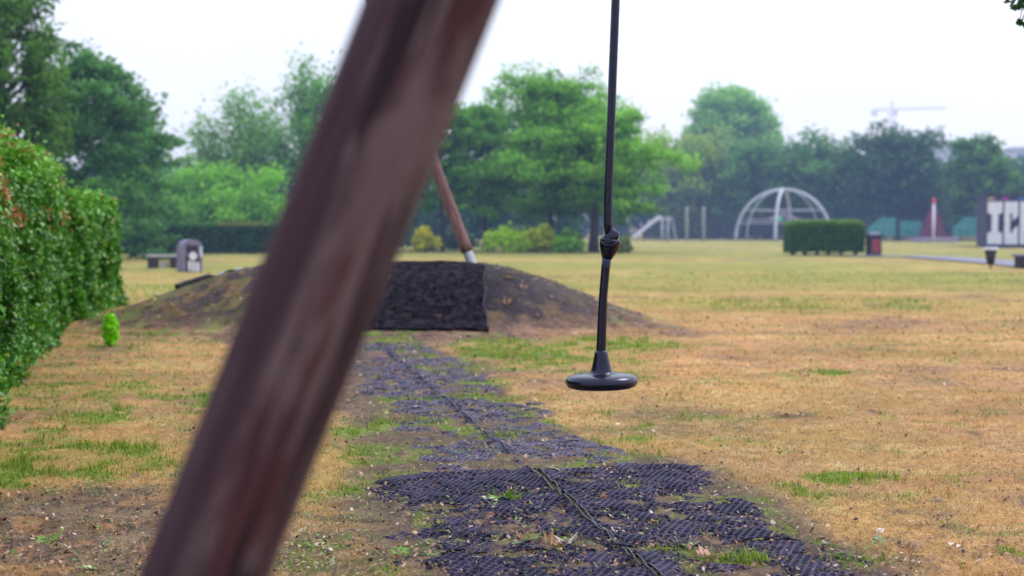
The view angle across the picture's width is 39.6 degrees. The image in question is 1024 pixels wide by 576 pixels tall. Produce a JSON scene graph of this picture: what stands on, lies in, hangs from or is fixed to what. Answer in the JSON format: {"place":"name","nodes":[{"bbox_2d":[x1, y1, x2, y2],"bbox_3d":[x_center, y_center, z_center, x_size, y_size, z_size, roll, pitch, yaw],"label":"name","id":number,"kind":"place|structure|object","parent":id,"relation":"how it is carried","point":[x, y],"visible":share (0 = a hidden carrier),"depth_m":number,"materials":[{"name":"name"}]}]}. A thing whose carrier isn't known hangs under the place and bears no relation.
{"place":"outdoors","nodes":[
{"label":"outdoors","id":0,"kind":"place"},
{"bbox_2d":[0,228,1023,575],"bbox_3d":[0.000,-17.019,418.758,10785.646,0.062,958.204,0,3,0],"label":"ground","id":1,"kind":"structure","parent":0,"point":[748,260],"depth_m":10.40,"materials":[{"name":"brown plant"}]},
{"bbox_2d":[0,115,74,428],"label":"ivy hedge","id":2,"kind":"object","parent":1,"relation":"on","point":[36,259],"visible":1,"depth_m":14.49,"materials":[{"name":"green plant"}]},
{"bbox_2d":[35,532,61,543],"bbox_3d":[-1.988,1.071,6.089,0.120,0.027,0.173,-6,6,0],"label":"fallen leaf","id":3,"kind":"object","parent":1,"relation":"on","point":[40,537],"visible":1,"depth_m":6.10,"materials":[{"name":"green plant"}]},
{"bbox_2d":[0,0,97,178],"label":"broadleaf tree","id":4,"kind":"object","parent":1,"relation":"on","point":[38,79],"visible":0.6,"depth_m":45.38,"materials":[{"name":"green plant"}]},
{"bbox_2d":[74,564,96,568],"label":"fallen leaf","id":5,"kind":"object","parent":1,"relation":"on","point":[86,566],"visible":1,"depth_m":5.54,"materials":[{"name":"beige plant"}]},
{"bbox_2d":[64,178,131,320],"bbox_3d":[-7.026,-0.639,21.995,1.804,2.124,4.766,0,3,-7],"label":"ivy hedge","id":6,"kind":"object","parent":1,"relation":"on","point":[97,281],"visible":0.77,"depth_m":21.01,"materials":[{"name":"green plant"}]},
{"bbox_2d":[100,312,119,346],"bbox_3d":[-4.465,0.468,15.801,0.228,0.417,0.220,2,3,35],"label":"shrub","id":7,"kind":"object","parent":1,"relation":"on","point":[109,328],"visible":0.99,"depth_m":15.76,"materials":[{"name":"green plant"}]},
{"bbox_2d":[17,37,206,259],"bbox_3d":[-15.918,-5.388,56.023,7.675,9.108,7.633,0,3,0],"label":"broadleaf tree","id":8,"kind":"object","parent":1,"relation":"on","point":[110,116],"visible":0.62,"depth_m":54.97,"materials":[{"name":"green plant"}]},
{"bbox_2d":[95,89,197,256],"bbox_3d":[-16.099,-5.001,61.915,4.940,7.379,4.694,0,3,0],"label":"broadleaf tree","id":9,"kind":"object","parent":1,"relation":"on","point":[153,159],"visible":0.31,"depth_m":61.73,"materials":[{"name":"green plant"}]},
{"bbox_2d":[146,255,176,267],"bbox_3d":[-10.989,-0.843,45.102,1.150,0.430,0.450,0,3,-4],"label":"bench","id":10,"kind":"object","parent":1,"relation":"on","point":[152,261],"visible":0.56,"depth_m":44.90,"materials":[{"name":"concrete"}]},
{"bbox_2d":[125,165,213,226],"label":"bush","id":11,"kind":"object","parent":1,"relation":"on","point":[170,192],"visible":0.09,"depth_m":73.21,"materials":[{"name":"green plant"}]},
{"bbox_2d":[177,240,201,271],"bbox_3d":[-9.380,-0.930,41.390,0.560,0.950,0.638,-2,3,-34],"label":"litter bin","id":12,"kind":"object","parent":1,"relation":"on","point":[189,255],"visible":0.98,"depth_m":41.15,"materials":[{"name":"purple paint"}]},
{"bbox_2d":[186,252,198,271],"bbox_3d":[-9.236,-0.744,41.136,0.400,0.600,0.041,-2,3,-34],"label":"door","id":13,"kind":"structure","parent":12,"relation":"in","point":[192,260],"depth_m":41.13,"materials":[{"name":"paint"}]},
{"bbox_2d":[119,221,275,253],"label":"hedge","id":14,"kind":"object","parent":1,"relation":"on","point":[242,237],"visible":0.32,"depth_m":67.36,"materials":[{"name":"green plant"}]},
{"bbox_2d":[149,157,255,221],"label":"bush","id":15,"kind":"object","parent":1,"relation":"on","point":[219,175],"visible":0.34,"depth_m":74.22,"materials":[{"name":"green plant"}]},
{"bbox_2d":[174,72,295,198],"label":"young tree","id":16,"kind":"object","parent":1,"relation":"on","point":[243,146],"visible":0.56,"depth_m":80.56,"materials":[{"name":"green plant"}]},
{"bbox_2d":[196,161,292,226],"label":"bush","id":17,"kind":"object","parent":1,"relation":"on","point":[270,209],"visible":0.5,"depth_m":72.25,"materials":[{"name":"green plant"}]},
{"bbox_2d":[251,40,342,185],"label":"young tree","id":18,"kind":"object","parent":1,"relation":"on","point":[303,119],"visible":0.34,"depth_m":77.13,"materials":[{"name":"green plant"}]},
{"bbox_2d":[138,0,499,575],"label":"timber frame","id":19,"kind":"object","parent":1,"relation":"on","point":[387,112],"visible":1,"depth_m":1.76,"materials":[{"name":"wood"}]},
{"bbox_3d":[-0.317,-3.693,10.711,3.090,0.475,17.283,0,3,0],"label":"steel cable","id":20,"kind":"object","parent":19,"relation":"attached to","visible":0},
{"bbox_2d":[566,0,637,390],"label":"cableway swing","id":21,"kind":"object","parent":20,"relation":"hanging from","point":[601,376],"visible":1,"depth_m":5.92,"materials":[{"name":"black rubber"}]},
{"bbox_2d":[314,556,335,565],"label":"fallen leaf","id":22,"kind":"object","parent":1,"relation":"on","point":[331,560],"visible":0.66,"depth_m":5.72,"materials":[{"name":"green plant"}]},
{"bbox_2d":[64,260,677,336],"bbox_3d":[-1.950,0.052,20.372,9.600,0.912,7.100,0,3,0],"label":"mound","id":23,"kind":"object","parent":1,"relation":"on","point":[229,307],"visible":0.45,"depth_m":18.18,"materials":[{"name":"brown soil"}]},
{"bbox_2d":[174,273,210,288],"bbox_3d":[-4.289,-0.087,19.120,0.491,0.219,0.080,-1,3,-27],"label":"drain pipe","id":24,"kind":"object","parent":23,"relation":"on","point":[191,281],"visible":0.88,"depth_m":19.09,"materials":[{"name":"plastic"}]},
{"bbox_2d":[207,267,245,276],"bbox_3d":[-3.882,-0.213,19.284,0.495,0.152,0.350,0,3,0],"label":"plastic sheet","id":25,"kind":"object","parent":23,"relation":"on","point":[227,271],"visible":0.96,"depth_m":19.26,"materials":[{"name":"plastic"}]},
{"bbox_2d":[369,260,488,332],"bbox_3d":[-1.710,0.126,18.371,2.868,0.937,1.905,0,3,0],"label":"ramp mat","id":26,"kind":"object","parent":23,"relation":"on","point":[439,295],"visible":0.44,"depth_m":18.00,"materials":[{"name":"rubber"}]},
{"bbox_2d":[431,158,476,262],"bbox_3d":[-1.637,-2.139,19.604,2.379,3.762,0.437,0,3,5],"label":"timber frame","id":27,"kind":"object","parent":23,"relation":"on","point":[454,218],"visible":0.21,"depth_m":19.39,"materials":[{"name":"wood"}]},
{"bbox_2d":[363,341,392,355],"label":"rubber mat","id":28,"kind":"object","parent":1,"relation":"on","point":[380,346],"visible":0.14,"depth_m":15.55,"materials":[{"name":"grey rubber"}]},
{"bbox_2d":[353,355,409,370],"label":"rubber mat","id":29,"kind":"object","parent":1,"relation":"on","point":[398,366],"visible":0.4,"depth_m":13.68,"materials":[{"name":"grey rubber"}]},
{"bbox_2d":[353,367,431,389],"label":"rubber mat","id":30,"kind":"object","parent":1,"relation":"on","point":[405,384],"visible":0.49,"depth_m":12.31,"materials":[{"name":"grey rubber"}]},
{"bbox_2d":[387,545,408,556],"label":"fallen leaf","id":31,"kind":"object","parent":1,"relation":"on","point":[403,549],"visible":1,"depth_m":5.81,"materials":[{"name":"green plant"}]},
{"bbox_2d":[358,385,458,413],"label":"rubber mat","id":32,"kind":"object","parent":1,"relation":"on","point":[421,404],"visible":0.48,"depth_m":10.82,"materials":[{"name":"grey rubber"}]},
{"bbox_2d":[380,341,444,355],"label":"rubber mat","id":33,"kind":"object","parent":1,"relation":"on","point":[386,345],"visible":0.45,"depth_m":15.59,"materials":[{"name":"grey rubber"}]},
{"bbox_2d":[404,198,437,245],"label":"conifer tree","id":34,"kind":"object","parent":1,"relation":"on","point":[409,238],"depth_m":80.50,"materials":[{"name":"green plant"}]},
{"bbox_2d":[409,225,442,251],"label":"bush","id":35,"kind":"object","parent":1,"relation":"on","point":[425,241],"visible":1,"depth_m":71.63,"materials":[{"name":"yellow plant"}]},
{"bbox_2d":[394,355,474,368],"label":"rubber mat","id":36,"kind":"object","parent":1,"relation":"on","point":[426,360],"visible":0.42,"depth_m":14.04,"materials":[{"name":"grey rubber"}]},
{"bbox_2d":[392,409,496,445],"bbox_3d":[-0.740,0.969,9.437,1.044,0.123,1.505,0,3,-10],"label":"rubber mat","id":37,"kind":"object","parent":1,"relation":"on","point":[451,433],"visible":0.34,"depth_m":9.47,"materials":[{"name":"grey rubber"}]},
{"bbox_2d":[413,367,500,386],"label":"rubber mat","id":38,"kind":"object","parent":1,"relation":"on","point":[452,378],"visible":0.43,"depth_m":12.54,"materials":[{"name":"grey rubber"}]},
{"bbox_2d":[418,102,503,251],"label":"tree","id":39,"kind":"object","parent":1,"relation":"on","point":[453,143],"visible":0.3,"depth_m":73.27,"materials":[{"name":"green plant"}]},
{"bbox_2d":[445,227,479,249],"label":"bush","id":40,"kind":"object","parent":1,"relation":"on","point":[451,243],"visible":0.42,"depth_m":79.68,"materials":[{"name":"green plant"}]},
{"bbox_2d":[407,440,523,471],"bbox_3d":[-0.502,1.012,8.192,1.053,0.108,1.000,0,3,-11],"label":"rubber mat","id":41,"kind":"object","parent":1,"relation":"on","point":[462,456],"visible":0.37,"depth_m":8.35,"materials":[{"name":"grey rubber"}]},
{"bbox_2d":[432,90,545,249],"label":"tree","id":42,"kind":"object","parent":1,"relation":"on","point":[484,112],"visible":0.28,"depth_m":76.65,"materials":[{"name":"green plant"}]},
{"bbox_2d":[432,385,549,411],"bbox_3d":[0.021,0.878,11.135,1.104,0.116,1.509,0,3,-11],"label":"rubber mat","id":43,"kind":"object","parent":1,"relation":"on","point":[455,401],"visible":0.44,"depth_m":10.68,"materials":[{"name":"grey rubber"}]},
{"bbox_2d":[364,465,618,557],"bbox_3d":[-0.243,1.064,6.761,1.044,0.122,1.864,0,3,-11],"label":"rubber mat","id":44,"kind":"object","parent":1,"relation":"on","point":[587,529],"visible":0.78,"depth_m":6.77,"materials":[{"name":"black rubber"}]},
{"bbox_2d":[482,496,496,503],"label":"fallen leaf","id":45,"kind":"object","parent":44,"relation":"on","point":[490,497],"visible":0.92,"depth_m":6.91,"materials":[{"name":"plant"}]},
{"bbox_2d":[488,489,514,498],"bbox_3d":[-0.043,1.009,6.982,0.165,0.072,0.125,-2,3,-34],"label":"fallen leaf","id":46,"kind":"object","parent":44,"relation":"on","point":[508,492],"visible":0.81,"depth_m":6.97,"materials":[{"name":"green plant"}]},
{"bbox_2d":[501,490,525,498],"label":"fallen leaf","id":47,"kind":"object","parent":44,"relation":"on","point":[514,497],"visible":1,"depth_m":6.89,"materials":[{"name":"green plant"}]},
{"bbox_2d":[514,528,531,540],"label":"fallen leaf","id":48,"kind":"object","parent":44,"relation":"on","point":[520,533],"visible":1,"depth_m":6.03,"materials":[{"name":"brown plant"}]},
{"bbox_2d":[539,530,564,545],"bbox_3d":[0.153,1.046,5.904,0.155,0.052,0.107,12,16,-18],"label":"fallen leaf","id":49,"kind":"object","parent":44,"relation":"on","point":[551,536],"visible":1,"depth_m":5.93,"materials":[{"name":"brown plant"}]},
{"bbox_2d":[554,532,577,547],"bbox_3d":[0.231,1.058,6.025,0.116,0.077,0.136,-1,3,-21],"label":"fallen leaf","id":50,"kind":"object","parent":44,"relation":"on","point":[571,539],"visible":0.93,"depth_m":6.00,"materials":[{"name":"beige plant"}]},
{"bbox_2d":[475,222,539,252],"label":"bush","id":51,"kind":"object","parent":1,"relation":"on","point":[507,238],"visible":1,"depth_m":70.53,"materials":[{"name":"green plant"}]},
{"bbox_2d":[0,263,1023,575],"bbox_3d":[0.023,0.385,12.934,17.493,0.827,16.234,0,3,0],"label":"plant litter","id":52,"kind":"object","parent":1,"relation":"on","point":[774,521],"visible":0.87,"depth_m":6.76,"materials":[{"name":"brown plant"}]},
{"bbox_2d":[390,546,656,575],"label":"rubber mat","id":53,"kind":"object","parent":1,"relation":"on","point":[491,567],"visible":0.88,"depth_m":5.62,"materials":[{"name":"black rubber"}]},
{"bbox_2d":[460,409,588,442],"bbox_3d":[0.305,0.959,9.637,1.104,0.125,1.510,0,3,-11],"label":"rubber mat","id":54,"kind":"object","parent":1,"relation":"on","point":[502,416],"visible":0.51,"depth_m":9.51,"materials":[{"name":"grey rubber"}]},
{"bbox_2d":[519,223,555,251],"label":"bush","id":55,"kind":"object","parent":1,"relation":"on","point":[542,237],"visible":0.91,"depth_m":71.06,"materials":[{"name":"green plant"}]},
{"bbox_2d":[439,56,649,251],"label":"tree","id":56,"kind":"object","parent":1,"relation":"on","point":[548,95],"visible":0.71,"depth_m":72.31,"materials":[{"name":"green plant"}]},
{"bbox_2d":[79,145,1023,246],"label":"woodland","id":57,"kind":"object","parent":1,"relation":"on","point":[472,225],"visible":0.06,"depth_m":92.41,"materials":[{"name":"green plant"}]},
{"bbox_2d":[548,226,588,252],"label":"bush","id":58,"kind":"object","parent":1,"relation":"on","point":[565,242],"visible":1,"depth_m":69.70,"materials":[{"name":"green plant"}]},
{"bbox_2d":[500,440,644,469],"bbox_3d":[0.552,1.010,8.393,1.110,0.123,1.000,0,3,-11],"label":"rubber mat","id":59,"kind":"object","parent":1,"relation":"on","point":[519,448],"visible":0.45,"depth_m":8.50,"materials":[{"name":"grey rubber"}]},
{"bbox_2d":[482,96,704,251],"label":"tree","id":60,"kind":"object","parent":1,"relation":"on","point":[592,133],"visible":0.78,"depth_m":70.29,"materials":[{"name":"green plant"}]},
{"bbox_2d":[617,235,634,253],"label":"bush","id":61,"kind":"object","parent":1,"relation":"on","point":[626,246],"visible":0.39,"depth_m":68.67,"materials":[{"name":"green plant"}]},
{"bbox_2d":[630,215,676,241],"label":"slide","id":62,"kind":"object","parent":1,"relation":"on","point":[647,225],"visible":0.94,"depth_m":119.59,"materials":[{"name":"metal"}]},
{"bbox_2d":[535,463,800,547],"bbox_3d":[0.829,1.053,6.960,1.104,0.112,1.860,0,3,-10],"label":"rubber mat","id":63,"kind":"object","parent":1,"relation":"on","point":[656,474],"visible":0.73,"depth_m":6.77,"materials":[{"name":"grey rubber"}]},
{"bbox_2d":[685,207,688,241],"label":"post","id":64,"kind":"object","parent":1,"relation":"on","point":[686,222],"visible":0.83,"depth_m":120.79,"materials":[{"name":"paint"}]},
{"bbox_2d":[633,114,751,237],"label":"broadleaf tree","id":65,"kind":"object","parent":1,"relation":"on","point":[695,198],"visible":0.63,"depth_m":141.97,"materials":[{"name":"green plant"}]},
{"bbox_2d":[702,207,705,240],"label":"post","id":66,"kind":"object","parent":1,"relation":"on","point":[703,223],"visible":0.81,"depth_m":120.78,"materials":[{"name":"paint"}]},
{"bbox_2d":[671,80,788,153],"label":"broadleaf tree","id":67,"kind":"object","parent":1,"relation":"on","point":[743,110],"visible":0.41,"depth_m":168.37,"materials":[{"name":"green plant"}]},
{"bbox_2d":[615,216,867,239],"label":"railing fence","id":68,"kind":"object","parent":1,"relation":"on","point":[729,238],"visible":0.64,"depth_m":129.85,"materials":[{"name":"metal"}]},
{"bbox_2d":[624,539,874,575],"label":"rubber mat","id":69,"kind":"object","parent":1,"relation":"on","point":[662,566],"visible":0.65,"depth_m":5.69,"materials":[{"name":"black rubber"}]},
{"bbox_2d":[695,544,716,556],"bbox_3d":[0.796,1.071,5.756,0.138,0.041,0.095,14,3,-32],"label":"fallen leaf","id":70,"kind":"object","parent":69,"relation":"on","point":[701,550],"visible":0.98,"depth_m":5.76,"materials":[{"name":"beige plant"}]},
{"bbox_2d":[706,131,803,239],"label":"broadleaf tree","id":71,"kind":"object","parent":1,"relation":"on","point":[756,166],"visible":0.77,"depth_m":137.51,"materials":[{"name":"green plant"}]},
{"bbox_2d":[734,188,828,241],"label":"climbing dome","id":72,"kind":"structure","parent":1,"relation":"on","point":[776,219],"depth_m":121.34,"materials":[{"name":"paint"}]},
{"bbox_2d":[763,120,871,236],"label":"broadleaf tree","id":73,"kind":"object","parent":1,"relation":"on","point":[821,171],"visible":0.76,"depth_m":135.42,"materials":[{"name":"green plant"}]},
{"bbox_2d":[782,219,865,254],"bbox_3d":[14.136,-2.306,64.449,3.634,1.752,1.722,0,3,0],"label":"hedge","id":74,"kind":"object","parent":1,"relation":"on","point":[832,236],"visible":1,"depth_m":63.79,"materials":[{"name":"green plant"}]},
{"bbox_2d":[865,232,882,254],"bbox_3d":[16.078,-1.952,63.212,0.600,1.060,0.560,0,3,-8],"label":"litter bin","id":75,"kind":"object","parent":1,"relation":"on","point":[873,243],"visible":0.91,"depth_m":62.97,"materials":[{"name":"black paint"}]},
{"bbox_2d":[872,534,884,545],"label":"fallen leaf","id":76,"kind":"object","parent":1,"relation":"on","point":[881,539],"visible":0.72,"depth_m":6.03,"materials":[{"name":"green plant"}]},
{"bbox_2d":[867,218,895,241],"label":"windbreak panel","id":77,"kind":"object","parent":1,"relation":"on","point":[884,226],"visible":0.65,"depth_m":118.89,"materials":[{"name":"teal fabric"}]},
{"bbox_2d":[835,115,951,238],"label":"broadleaf tree","id":78,"kind":"object","parent":1,"relation":"on","point":[903,168],"visible":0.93,"depth_m":131.35,"materials":[{"name":"green plant"}]},
{"bbox_2d":[898,542,915,553],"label":"fallen leaf","id":79,"kind":"object","parent":1,"relation":"on","point":[910,546],"visible":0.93,"depth_m":5.90,"materials":[{"name":"brown plant"}]},
{"bbox_2d":[871,100,945,130],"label":"tower crane","id":80,"kind":"object","parent":1,"relation":"on","point":[874,112],"visible":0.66,"depth_m":427.94,"materials":[{"name":"paint"}]},
{"bbox_2d":[898,221,921,241],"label":"windbreak panel","id":81,"kind":"object","parent":1,"relation":"on","point":[909,228],"visible":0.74,"depth_m":118.90,"materials":[{"name":"teal fabric"}]},
{"bbox_2d":[882,227,975,241],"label":"railing fence","id":82,"kind":"object","parent":1,"relation":"on","point":[904,239],"visible":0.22,"depth_m":120.89,"materials":[{"name":"metal"}]},
{"bbox_2d":[908,198,957,241],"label":"rope pyramid","id":83,"kind":"object","parent":1,"relation":"on","point":[933,213],"visible":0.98,"depth_m":116.23,"materials":[{"name":"red fabric"}]},
{"bbox_2d":[913,165,954,236],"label":"broadleaf tree","id":84,"kind":"object","parent":1,"relation":"on","point":[944,219],"visible":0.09,"depth_m":140.33,"materials":[{"name":"green plant"}]},
{"bbox_2d":[944,542,964,548],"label":"fallen leaf","id":85,"kind":"object","parent":1,"relation":"on","point":[950,543],"visible":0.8,"depth_m":5.98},
{"bbox_2d":[951,217,976,236],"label":"windbreak panel","id":86,"kind":"object","parent":1,"relation":"on","point":[965,226],"visible":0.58,"depth_m":118.90,"materials":[{"name":"teal fabric"}]},
{"bbox_2d":[939,130,1023,230],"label":"broadleaf tree","id":87,"kind":"object","parent":1,"relation":"on","point":[981,167],"visible":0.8,"depth_m":124.33,"materials":[{"name":"green plant"}]},
{"bbox_2d":[983,247,997,267],"bbox_3d":[15.249,-0.952,45.321,0.460,0.690,0.460,0,3,0],"label":"litter bin","id":88,"kind":"object","parent":1,"relation":"on","point":[990,253],"visible":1,"depth_m":45.19,"materials":[{"name":"black paint"}]},
{"bbox_2d":[976,194,1023,247],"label":"painted wall","id":89,"kind":"structure","parent":1,"relation":"on","point":[1000,220],"depth_m":86.69,"materials":[{"name":"paint"}]},
{"bbox_2d":[1010,176,1023,193],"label":"broadleaf tree","id":90,"kind":"object","parent":1,"relation":"on","point":[1017,190],"visible":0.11,"depth_m":117.76,"materials":[{"name":"green plant"}]},
{"bbox_2d":[1011,254,1023,268],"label":"bench","id":91,"kind":"object","parent":1,"relation":"on","point":[1019,261],"visible":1,"depth_m":44.29,"materials":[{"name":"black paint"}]},
{"bbox_2d":[6,0,1023,227],"label":"sky","id":92,"kind":"structure","parent":0,"point":[828,63],"materials":[{"name":"white"}]},
{"bbox_2d":[815,254,1013,265],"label":"path","id":93,"kind":"structure","parent":0,"point":[998,261],"depth_m":56.27,"materials":[{"name":"concrete"}]},
{"bbox_2d":[933,140,956,162],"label":"building","id":94,"kind":"structure","parent":0,"point":[948,153],"depth_m":255.27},
{"bbox_2d":[1001,147,1023,171],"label":"building","id":95,"kind":"structure","parent":0,"point":[1012,152],"depth_m":232.78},
{"bbox_2d":[1003,0,1023,27],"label":"overhanging branch","id":96,"kind":"object","parent":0,"point":[1019,5],"visible":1,"depth_m":10.92,"materials":[{"name":"green plant"}]}
]}

